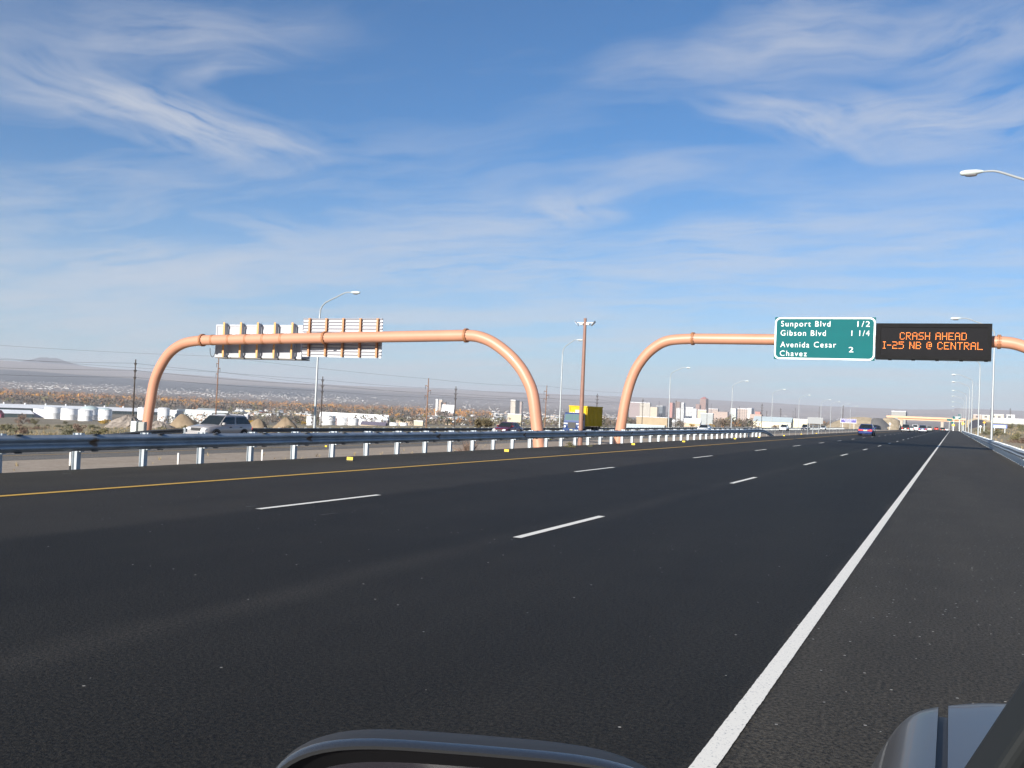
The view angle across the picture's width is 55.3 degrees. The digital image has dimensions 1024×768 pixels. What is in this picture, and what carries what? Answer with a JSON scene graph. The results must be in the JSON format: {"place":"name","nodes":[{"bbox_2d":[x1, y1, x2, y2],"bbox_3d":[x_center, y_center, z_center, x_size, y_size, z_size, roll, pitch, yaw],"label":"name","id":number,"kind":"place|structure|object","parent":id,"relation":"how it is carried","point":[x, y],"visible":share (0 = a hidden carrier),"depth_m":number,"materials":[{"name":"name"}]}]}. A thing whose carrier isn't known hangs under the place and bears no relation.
{"place":"outdoors","nodes":[
{"label":"outdoors","id":0,"kind":"place"},
{"bbox_2d":[19,357,81,365],"bbox_3d":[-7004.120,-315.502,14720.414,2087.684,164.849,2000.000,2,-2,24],"label":"hill","id":1,"kind":"structure","parent":0,"point":[41,360],"depth_m":14512.52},
{"bbox_2d":[2,429,857,460],"bbox_3d":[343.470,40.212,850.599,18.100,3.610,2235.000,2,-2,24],"label":"southbound road","id":2,"kind":"structure","parent":0,"point":[65,454],"depth_m":45.15,"materials":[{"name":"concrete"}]},
{"bbox_2d":[185,413,251,433],"bbox_3d":[-17.938,2.627,60.128,1.974,1.675,4.343,2,-2,24],"label":"car","id":3,"kind":"object","parent":2,"relation":"on","point":[219,423],"visible":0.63,"depth_m":59.62,"materials":[{"name":"silver metal"}]},
{"bbox_2d":[10,431,817,455],"bbox_3d":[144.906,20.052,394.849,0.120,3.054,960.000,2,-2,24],"label":"southbound edge line","id":4,"kind":"object","parent":2,"relation":"on","point":[282,447],"visible":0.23,"depth_m":47.76,"materials":[{"name":"yellow paint"}]},
{"bbox_2d":[492,422,522,430],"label":"car","id":5,"kind":"object","parent":2,"relation":"on","point":[506,426],"visible":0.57,"depth_m":99.64,"materials":[{"name":"red paint"}]},
{"bbox_2d":[562,412,598,430],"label":"truck","id":6,"kind":"object","parent":2,"relation":"on","point":[571,421],"visible":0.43,"depth_m":117.60,"materials":[{"name":"blue metal"}]},
{"bbox_2d":[569,405,602,427],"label":"truck cargo box","id":7,"kind":"object","parent":6,"relation":"on","point":[593,415],"visible":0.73,"depth_m":120.23,"materials":[{"name":"yellow"}]},
{"bbox_2d":[697,424,711,428],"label":"car","id":8,"kind":"object","parent":2,"relation":"on","point":[702,426],"visible":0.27,"depth_m":157.47,"materials":[{"name":"white paint"}]},
{"bbox_2d":[779,424,788,430],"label":"car","id":9,"kind":"object","parent":2,"relation":"on","point":[784,427],"visible":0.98,"depth_m":229.04,"materials":[{"name":"white paint"}]},
{"bbox_2d":[0,430,1023,767],"bbox_3d":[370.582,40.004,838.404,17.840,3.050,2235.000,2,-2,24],"label":"northbound road","id":10,"kind":"structure","parent":0,"point":[656,614],"depth_m":7.73,"materials":[{"name":"asphalt"}]},
{"bbox_2d":[0,431,896,496],"bbox_3d":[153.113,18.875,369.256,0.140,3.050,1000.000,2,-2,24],"label":"median edge line","id":11,"kind":"object","parent":10,"relation":"on","point":[313,473],"visible":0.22,"depth_m":18.78,"materials":[{"name":"yellow paint"}]},
{"bbox_2d":[256,431,936,537],"bbox_3d":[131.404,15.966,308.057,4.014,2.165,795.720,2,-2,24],"label":"lane line","id":12,"kind":"object","parent":10,"relation":"on","point":[553,528],"visible":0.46,"depth_m":13.80,"materials":[{"name":"white paint"}]},
{"bbox_2d":[276,678,1023,767],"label":"car","id":13,"kind":"object","parent":10,"relation":"on","point":[982,735],"visible":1,"depth_m":0.79,"materials":[{"name":"car paint"},{"name":"rubber"},{"name":"black plastic"}]},
{"bbox_2d":[689,431,949,767],"bbox_3d":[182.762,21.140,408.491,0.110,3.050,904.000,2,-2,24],"label":"edge line","id":14,"kind":"object","parent":10,"relation":"on","point":[714,751],"visible":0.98,"depth_m":5.93,"materials":[{"name":"white paint"}]},
{"bbox_2d":[858,424,875,435],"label":"car","id":15,"kind":"object","parent":10,"relation":"on","point":[866,429],"visible":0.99,"depth_m":121.91,"materials":[{"name":"blue metal"}]},
{"bbox_2d":[901,424,909,431],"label":"pickup truck","id":16,"kind":"object","parent":10,"relation":"on","point":[905,427],"visible":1,"depth_m":226.57,"materials":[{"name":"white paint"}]},
{"bbox_2d":[918,425,926,432],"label":"pickup truck","id":17,"kind":"object","parent":10,"relation":"on","point":[922,427],"visible":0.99,"depth_m":227.44,"materials":[{"name":"white paint"}]},
{"bbox_2d":[0,360,1023,472],"bbox_3d":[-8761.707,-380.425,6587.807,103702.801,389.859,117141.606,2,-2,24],"label":"ground","id":18,"kind":"structure","parent":0,"point":[118,380],"depth_m":8208.84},
{"bbox_2d":[0,409,33,417],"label":"warehouse","id":19,"kind":"structure","parent":18,"relation":"on","point":[15,413],"depth_m":903.15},
{"bbox_2d":[15,426,27,433],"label":"shrub","id":20,"kind":"object","parent":18,"relation":"on","point":[23,431],"visible":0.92,"depth_m":103.13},
{"bbox_2d":[13,413,32,423],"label":"shrub","id":21,"kind":"object","parent":18,"relation":"on","point":[20,418],"visible":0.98,"depth_m":534.86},
{"bbox_2d":[33,409,43,417],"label":"shed","id":22,"kind":"structure","parent":18,"relation":"on","point":[38,413],"depth_m":917.56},
{"bbox_2d":[44,407,61,418],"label":"storage tank","id":23,"kind":"object","parent":18,"relation":"on","point":[52,412],"visible":0.96,"depth_m":889.77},
{"bbox_2d":[58,427,75,434],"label":"shrub","id":24,"kind":"object","parent":18,"relation":"on","point":[68,432],"visible":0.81,"depth_m":85.60,"materials":[{"name":"green plant"}]},
{"bbox_2d":[60,408,77,419],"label":"storage tank","id":25,"kind":"object","parent":18,"relation":"on","point":[69,413],"visible":0.94,"depth_m":859.91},
{"bbox_2d":[0,402,157,414],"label":"warehouse","id":26,"kind":"structure","parent":18,"relation":"on","point":[115,410],"depth_m":1226.97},
{"bbox_2d":[73,423,86,432],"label":"shrub","id":27,"kind":"object","parent":18,"relation":"on","point":[77,428],"visible":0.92,"depth_m":106.48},
{"bbox_2d":[78,409,92,420],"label":"storage tank","id":28,"kind":"object","parent":18,"relation":"on","point":[85,415],"visible":0.93,"depth_m":850.01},
{"bbox_2d":[80,406,97,419],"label":"storage tank","id":29,"kind":"object","parent":18,"relation":"on","point":[95,412],"visible":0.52,"depth_m":902.36,"materials":[{"name":"grey"}]},
{"bbox_2d":[86,429,108,434],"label":"shrub","id":30,"kind":"object","parent":18,"relation":"on","point":[98,432],"visible":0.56,"depth_m":79.32,"materials":[{"name":"green plant"}]},
{"bbox_2d":[98,408,111,420],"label":"storage tank","id":31,"kind":"object","parent":18,"relation":"on","point":[105,413],"visible":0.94,"depth_m":880.13,"materials":[{"name":"white"}]},
{"bbox_2d":[105,415,139,427],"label":"rubble heap","id":32,"kind":"object","parent":18,"relation":"on","point":[124,421],"visible":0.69,"depth_m":212.62,"materials":[{"name":"stone"}]},
{"bbox_2d":[132,359,136,416],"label":"utility pole","id":33,"kind":"object","parent":18,"relation":"on","point":[135,370],"visible":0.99,"depth_m":280.99,"materials":[{"name":"brown wood"}]},
{"bbox_2d":[130,421,138,431],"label":"utility cabinet","id":34,"kind":"object","parent":18,"relation":"on","point":[134,426],"visible":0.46,"depth_m":65.74,"materials":[{"name":"metal"}]},
{"bbox_2d":[137,407,143,419],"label":"storage tank","id":35,"kind":"object","parent":18,"relation":"on","point":[140,412],"visible":0.66,"depth_m":959.71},
{"bbox_2d":[138,422,146,430],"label":"utility cabinet","id":36,"kind":"object","parent":18,"relation":"on","point":[142,426],"visible":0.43,"depth_m":65.74,"materials":[{"name":"metal"}]},
{"bbox_2d":[157,407,169,422],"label":"storage tank","id":37,"kind":"object","parent":18,"relation":"on","point":[163,411],"visible":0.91,"depth_m":880.35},
{"bbox_2d":[152,420,175,428],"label":"rubble heap","id":38,"kind":"object","parent":18,"relation":"on","point":[157,424],"visible":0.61,"depth_m":203.83,"materials":[{"name":"stone"}]},
{"bbox_2d":[169,410,182,422],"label":"block building","id":39,"kind":"structure","parent":18,"relation":"on","point":[175,413],"depth_m":902.21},
{"bbox_2d":[169,414,196,427],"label":"sand heap","id":40,"kind":"object","parent":18,"relation":"on","point":[180,420],"visible":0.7,"depth_m":228.21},
{"bbox_2d":[184,409,227,420],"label":"warehouse","id":41,"kind":"structure","parent":18,"relation":"on","point":[194,412],"depth_m":974.05,"materials":[{"name":"metal"}]},
{"bbox_2d":[215,358,219,412],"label":"utility pole","id":42,"kind":"object","parent":18,"relation":"on","point":[217,373],"visible":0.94,"depth_m":330.17,"materials":[{"name":"brown metal"}]},
{"bbox_2d":[0,387,492,418],"bbox_3d":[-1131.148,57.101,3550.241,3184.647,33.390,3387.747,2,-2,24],"label":"riverside wood","id":43,"kind":"object","parent":18,"relation":"on","point":[63,397],"visible":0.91,"depth_m":2144.60,"materials":[{"name":"orange plant"}]},
{"bbox_2d":[250,419,267,427],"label":"sand heap","id":44,"kind":"object","parent":18,"relation":"on","point":[258,423],"visible":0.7,"depth_m":238.75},
{"bbox_2d":[272,417,296,427],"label":"sand heap","id":45,"kind":"object","parent":18,"relation":"on","point":[284,422],"visible":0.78,"depth_m":238.58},
{"bbox_2d":[306,416,313,424],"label":"storage tank","id":46,"kind":"object","parent":18,"relation":"on","point":[309,420],"visible":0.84,"depth_m":819.89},
{"bbox_2d":[320,377,323,426],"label":"utility pole","id":47,"kind":"object","parent":18,"relation":"on","point":[322,385],"visible":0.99,"depth_m":348.96,"materials":[{"name":"brown wood"}]},
{"bbox_2d":[320,415,334,424],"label":"storage tank","id":48,"kind":"object","parent":18,"relation":"on","point":[327,421],"visible":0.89,"depth_m":820.06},
{"bbox_2d":[313,291,359,432],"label":"street lamp","id":49,"kind":"object","parent":18,"relation":"on","point":[316,381],"visible":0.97,"depth_m":79.76,"materials":[{"name":"metal"}]},
{"bbox_2d":[337,418,346,424],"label":"storage tank","id":50,"kind":"object","parent":18,"relation":"on","point":[341,421],"visible":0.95,"depth_m":760.16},
{"bbox_2d":[142,328,543,447],"bbox_3d":[-12.261,0.706,64.317,31.669,8.880,0.880,2,-2,24],"label":"sign gantry","id":51,"kind":"object","parent":18,"relation":"on","point":[511,357],"visible":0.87,"depth_m":63.10,"materials":[{"name":"metal"}]},
{"bbox_2d":[215,322,309,360],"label":"message board","id":52,"kind":"object","parent":51,"relation":"attached to","point":[292,352],"visible":0.77,"depth_m":68.08,"materials":[{"name":"metal"}]},
{"bbox_2d":[302,318,382,357],"bbox_3d":[-11.367,-3.074,65.021,6.264,2.600,0.250,2,-2,24],"label":"road sign","id":53,"kind":"object","parent":51,"relation":"attached to","point":[346,350],"visible":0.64,"depth_m":64.96,"materials":[{"name":"white metal"}]},
{"bbox_2d":[348,419,357,424],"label":"storage tank","id":54,"kind":"object","parent":18,"relation":"on","point":[352,421],"visible":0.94,"depth_m":760.08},
{"bbox_2d":[319,412,388,424],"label":"warehouse","id":55,"kind":"structure","parent":18,"relation":"on","point":[346,415],"depth_m":998.00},
{"bbox_2d":[361,421,387,425],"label":"shed","id":56,"kind":"structure","parent":18,"relation":"on","point":[366,423],"depth_m":724.68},
{"bbox_2d":[0,429,773,472],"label":"guardrail","id":57,"kind":"object","parent":18,"relation":"on","point":[76,444],"visible":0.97,"depth_m":24.68,"materials":[{"name":"grey"}]},
{"bbox_2d":[414,420,424,425],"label":"depot","id":58,"kind":"structure","parent":18,"relation":"on","point":[418,423],"depth_m":801.75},
{"bbox_2d":[1,380,838,419],"bbox_3d":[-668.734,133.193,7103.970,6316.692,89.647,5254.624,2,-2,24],"label":"houses","id":59,"kind":"structure","parent":18,"relation":"on","point":[221,395],"depth_m":6603.95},
{"bbox_2d":[425,378,430,427],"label":"utility pole","id":60,"kind":"object","parent":18,"relation":"on","point":[428,390],"visible":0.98,"depth_m":338.06,"materials":[{"name":"brown metal"}]},
{"bbox_2d":[441,405,454,415],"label":"mill shed","id":61,"kind":"structure","parent":18,"relation":"on","point":[448,408],"depth_m":2306.07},
{"bbox_2d":[452,441,486,450],"bbox_3d":[-1.932,2.751,42.747,2.029,0.963,1.870,2,-1,14],"label":"tumbleweed","id":62,"kind":"object","parent":18,"relation":"on","point":[466,447],"visible":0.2,"depth_m":42.61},
{"bbox_2d":[103,428,843,434],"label":"guardrail","id":63,"kind":"object","parent":18,"relation":"on","point":[184,430],"visible":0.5,"depth_m":83.98,"materials":[{"name":"grey"}]},
{"bbox_2d":[473,418,493,427],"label":"shrub","id":64,"kind":"object","parent":18,"relation":"on","point":[479,423],"visible":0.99,"depth_m":209.08,"materials":[{"name":"green plant"}]},
{"bbox_2d":[155,407,828,427],"bbox_3d":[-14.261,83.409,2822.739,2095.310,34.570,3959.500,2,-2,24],"label":"town trees","id":65,"kind":"object","parent":18,"relation":"on","point":[608,421],"visible":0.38,"depth_m":898.37,"materials":[{"name":"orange plant"}]},
{"bbox_2d":[0,425,1023,470],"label":"dry grass","id":66,"kind":"structure","parent":18,"relation":"on","point":[49,433],"depth_m":117.98,"materials":[{"name":"beige plant"}]},
{"bbox_2d":[507,413,522,425],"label":"hall","id":67,"kind":"structure","parent":18,"relation":"on","point":[518,418],"depth_m":1404.14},
{"bbox_2d":[510,400,519,413],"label":"office building","id":68,"kind":"structure","parent":18,"relation":"on","point":[514,408],"depth_m":4407.29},
{"bbox_2d":[407,408,629,421],"bbox_3d":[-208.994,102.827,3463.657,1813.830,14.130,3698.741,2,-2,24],"label":"town houses","id":69,"kind":"structure","parent":18,"relation":"on","point":[505,413],"depth_m":4507.84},
{"bbox_2d":[559,339,582,430],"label":"street lamp","id":70,"kind":"object","parent":18,"relation":"on","point":[561,382],"visible":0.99,"depth_m":129.58,"materials":[{"name":"metal"}]},
{"bbox_2d":[575,318,595,444],"bbox_3d":[4.125,0.187,57.278,1.260,8.098,0.365,2,-2,24],"label":"light pole","id":71,"kind":"object","parent":18,"relation":"on","point":[581,407],"visible":0.92,"depth_m":57.20,"materials":[{"name":"brown"}]},
{"bbox_2d":[629,402,639,416],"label":"office building","id":72,"kind":"structure","parent":18,"relation":"on","point":[634,408],"depth_m":5314.52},
{"bbox_2d":[639,402,650,416],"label":"office building","id":73,"kind":"structure","parent":18,"relation":"on","point":[646,409],"depth_m":5210.73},
{"bbox_2d":[626,424,665,427],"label":"warehouse","id":74,"kind":"structure","parent":18,"relation":"on","point":[639,426],"depth_m":626.19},
{"bbox_2d":[636,416,671,426],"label":"warehouse","id":75,"kind":"structure","parent":18,"relation":"on","point":[654,420],"depth_m":1007.27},
{"bbox_2d":[650,407,658,416],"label":"office building","id":76,"kind":"structure","parent":18,"relation":"on","point":[653,411],"depth_m":5007.84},
{"bbox_2d":[656,406,665,416],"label":"office building","id":77,"kind":"structure","parent":18,"relation":"on","point":[661,411],"depth_m":5107.76,"materials":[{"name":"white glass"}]},
{"bbox_2d":[669,403,674,419],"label":"office building","id":78,"kind":"structure","parent":18,"relation":"on","point":[672,411],"depth_m":5005.48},
{"bbox_2d":[668,367,689,427],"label":"street lamp","id":79,"kind":"object","parent":18,"relation":"on","point":[669,393],"visible":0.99,"depth_m":179.29,"materials":[{"name":"metal"}]},
{"bbox_2d":[676,408,684,420],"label":"office building","id":80,"kind":"structure","parent":18,"relation":"on","point":[678,413],"depth_m":4608.45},
{"bbox_2d":[686,407,694,417],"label":"office building","id":81,"kind":"structure","parent":18,"relation":"on","point":[688,412],"depth_m":4708.25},
{"bbox_2d":[684,418,701,426],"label":"warehouse","id":82,"kind":"structure","parent":18,"relation":"on","point":[696,422],"depth_m":1406.00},
{"bbox_2d":[692,409,696,418],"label":"office building","id":83,"kind":"structure","parent":18,"relation":"on","point":[694,413],"depth_m":4303.88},
{"bbox_2d":[700,397,708,412],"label":"office tower","id":84,"kind":"structure","parent":18,"relation":"on","point":[703,403],"depth_m":6211.82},
{"bbox_2d":[700,413,713,426],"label":"office building","id":85,"kind":"structure","parent":18,"relation":"on","point":[706,418],"depth_m":1704.46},
{"bbox_2d":[713,411,728,421],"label":"office building","id":86,"kind":"structure","parent":18,"relation":"on","point":[718,415],"depth_m":4013.22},
{"bbox_2d":[737,408,747,420],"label":"hospital","id":87,"kind":"structure","parent":18,"relation":"on","point":[742,413],"depth_m":3612.22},
{"bbox_2d":[747,408,753,423],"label":"office building","id":88,"kind":"structure","parent":18,"relation":"on","point":[750,410],"depth_m":3503.73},
{"bbox_2d":[753,416,793,427],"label":"warehouse","id":89,"kind":"structure","parent":18,"relation":"on","point":[776,421],"depth_m":827.90,"materials":[{"name":"beige"}]},
{"bbox_2d":[747,430,853,436],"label":"cable barrier","id":90,"kind":"object","parent":18,"relation":"on","point":[779,432],"visible":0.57,"depth_m":114.11,"materials":[{"name":"grey"}]},
{"bbox_2d":[793,419,808,427],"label":"warehouse","id":91,"kind":"structure","parent":18,"relation":"on","point":[801,422],"depth_m":902.94,"materials":[{"name":"white"}]},
{"bbox_2d":[807,417,822,427],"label":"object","id":92,"kind":"object","parent":18,"relation":"on","point":[813,420],"visible":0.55,"depth_m":615.74,"materials":[{"name":"white"}]},
{"bbox_2d":[613,332,1023,443],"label":"sign gantry","id":93,"kind":"object","parent":18,"relation":"on","point":[694,338],"visible":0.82,"depth_m":66.40,"materials":[{"name":"metal"}]},
{"bbox_2d":[774,317,875,360],"bbox_3d":[19.832,-2.887,62.187,6.146,2.711,0.066,2,-2,24],"label":"road sign","id":94,"kind":"object","parent":93,"relation":"attached to","point":[827,338],"visible":1,"depth_m":62.12,"materials":[{"name":"green"}]},
{"bbox_2d":[875,323,991,361],"bbox_3d":[25.570,-2.510,59.470,6.450,2.262,0.960,2,-2,24],"label":"message board","id":95,"kind":"object","parent":93,"relation":"attached to","point":[959,342],"visible":1,"depth_m":59.04,"materials":[{"name":"grey"}]},
{"bbox_2d":[840,418,856,427],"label":"billboard","id":96,"kind":"object","parent":18,"relation":"on","point":[842,420],"visible":0.94,"depth_m":531.62,"materials":[{"name":"grey"}]},
{"bbox_2d":[871,418,889,429],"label":"ramp","id":97,"kind":"structure","parent":18,"relation":"on","point":[879,423],"depth_m":709.25,"materials":[{"name":"concrete"}]},
{"bbox_2d":[883,418,899,429],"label":"embankment","id":98,"kind":"structure","parent":18,"relation":"on","point":[894,424],"depth_m":816.92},
{"bbox_2d":[891,411,906,427],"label":"apartment block","id":99,"kind":"structure","parent":18,"relation":"on","point":[898,413],"depth_m":2607.50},
{"bbox_2d":[886,415,964,429],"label":"overpass","id":100,"kind":"object","parent":18,"relation":"on","point":[902,418],"visible":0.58,"depth_m":829.67,"materials":[{"name":"paint"}]},
{"bbox_2d":[952,381,969,431],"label":"street lamp","id":101,"kind":"object","parent":18,"relation":"on","point":[969,403],"visible":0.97,"depth_m":205.15,"materials":[{"name":"metal"}]},
{"bbox_2d":[951,374,972,432],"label":"street lamp","id":102,"kind":"object","parent":18,"relation":"on","point":[972,399],"visible":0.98,"depth_m":176.40,"materials":[{"name":"metal"}]},
{"bbox_2d":[951,317,994,439],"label":"street lamp","id":103,"kind":"object","parent":18,"relation":"on","point":[992,403],"visible":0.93,"depth_m":84.86,"materials":[{"name":"metal"}]},
{"bbox_2d":[969,420,985,428],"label":"retaining wall","id":104,"kind":"structure","parent":18,"relation":"on","point":[975,423],"depth_m":557.45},
{"bbox_2d":[977,361,980,435],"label":"street lamp","id":105,"kind":"object","parent":18,"relation":"on","point":[979,401],"visible":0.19,"depth_m":129.02,"materials":[{"name":"metal"}]},
{"bbox_2d":[960,169,1023,180],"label":"street lamp","id":106,"kind":"object","parent":18,"relation":"on","point":[970,173],"visible":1,"depth_m":39.07,"materials":[{"name":"metal"}]},
{"bbox_2d":[962,431,1023,466],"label":"guardrail","id":107,"kind":"object","parent":18,"relation":"on","point":[1014,454],"visible":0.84,"depth_m":55.66,"materials":[{"name":"grey"}]},
{"bbox_2d":[993,424,1006,432],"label":"billboard","id":108,"kind":"object","parent":18,"relation":"on","point":[998,426],"visible":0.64,"depth_m":268.49,"materials":[{"name":"white"}]},
{"bbox_2d":[993,418,1023,423],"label":"warehouse","id":109,"kind":"structure","parent":18,"relation":"on","point":[1007,421],"depth_m":629.55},
{"bbox_2d":[1008,432,1022,441],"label":"shrub","id":110,"kind":"object","parent":18,"relation":"on","point":[1017,435],"visible":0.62,"depth_m":139.77,"materials":[{"name":"green plant"}]},
{"bbox_2d":[1007,437,1023,442],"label":"shrub","id":111,"kind":"object","parent":18,"relation":"on","point":[1018,441],"visible":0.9,"depth_m":132.31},
{"bbox_2d":[0,0,1023,410],"label":"sky","id":112,"kind":"structure","parent":0,"point":[517,173],"materials":[{"name":"blue"}]},
{"bbox_2d":[826,417,871,428],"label":"embankment","id":113,"kind":"structure","parent":0,"point":[860,421],"depth_m":657.82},
{"bbox_2d":[964,418,990,427],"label":"embankment","id":114,"kind":"structure","parent":0,"point":[972,420],"depth_m":758.09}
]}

